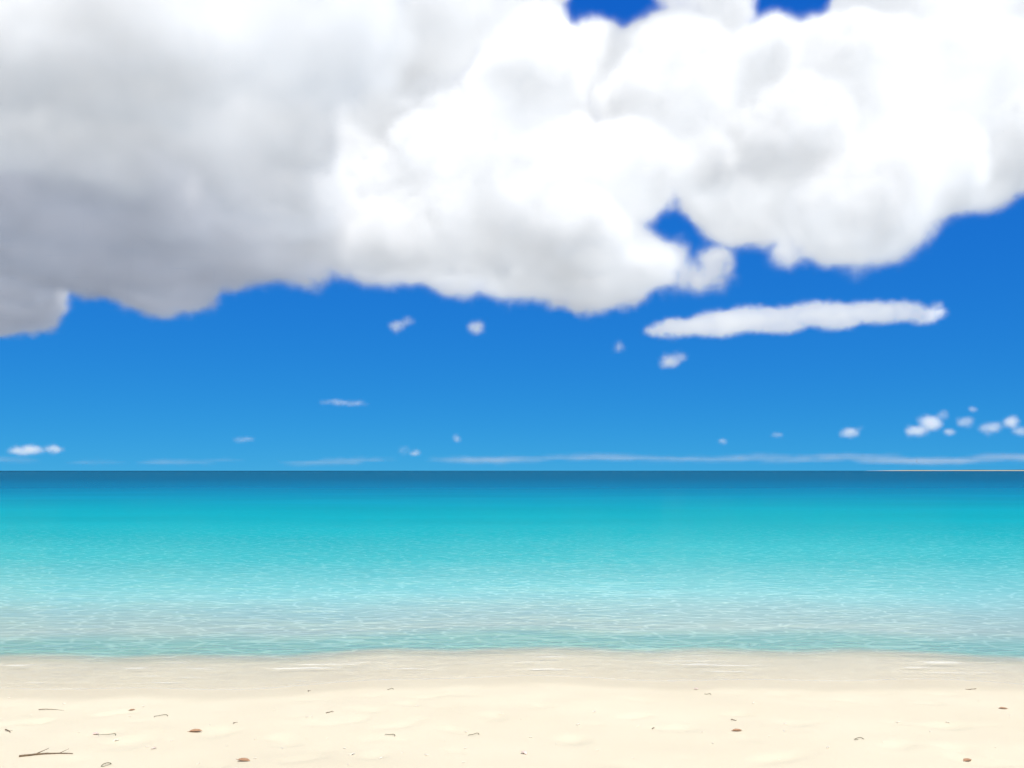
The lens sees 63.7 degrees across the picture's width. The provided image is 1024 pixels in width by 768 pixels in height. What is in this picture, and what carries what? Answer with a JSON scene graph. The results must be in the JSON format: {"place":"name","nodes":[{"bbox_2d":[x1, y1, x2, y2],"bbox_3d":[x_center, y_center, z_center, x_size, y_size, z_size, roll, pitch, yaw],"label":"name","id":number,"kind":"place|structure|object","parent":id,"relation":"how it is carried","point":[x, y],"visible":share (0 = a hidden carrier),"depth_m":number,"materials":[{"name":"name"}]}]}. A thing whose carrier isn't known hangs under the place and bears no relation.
{"place":"outdoors","nodes":[
{"label":"outdoors","id":0,"kind":"place"},
{"bbox_2d":[0,471,1023,682],"bbox_3d":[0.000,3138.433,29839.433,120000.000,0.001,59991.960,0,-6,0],"label":"sea water","id":1,"kind":"structure","parent":0,"point":[152,563],"depth_m":19.68,"materials":[{"name":"teal liquid"}]},
{"bbox_2d":[0,647,1023,767],"bbox_3d":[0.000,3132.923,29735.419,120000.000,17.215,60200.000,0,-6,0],"label":"beach sand","id":2,"kind":"structure","parent":0,"point":[871,698],"depth_m":7.13,"materials":[{"name":"beige sand"}]},
{"bbox_2d":[19,748,72,756],"bbox_3d":[-3.269,2.590,5.805,0.343,0.030,0.083,2,-6,-16],"label":"twig","id":3,"kind":"object","parent":2,"relation":"on","point":[38,753],"visible":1,"depth_m":5.79,"materials":[{"name":"brown wood"}]},
{"bbox_2d":[236,758,249,760],"bbox_3d":[-1.825,2.549,5.596,0.112,0.010,0.049,-2,-6,17],"label":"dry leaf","id":4,"kind":"object","parent":2,"relation":"on","point":[244,759],"visible":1,"depth_m":5.61,"materials":[{"name":"orange plant"}]},
{"bbox_2d":[0,0,1023,470],"label":"sky","id":5,"kind":"structure","parent":0,"point":[236,235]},
{"bbox_2d":[884,470,1023,470],"bbox_3d":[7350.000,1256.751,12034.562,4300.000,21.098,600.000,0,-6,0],"label":"island","id":6,"kind":"structure","parent":0,"point":[953,470],"depth_m":11818.77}
]}

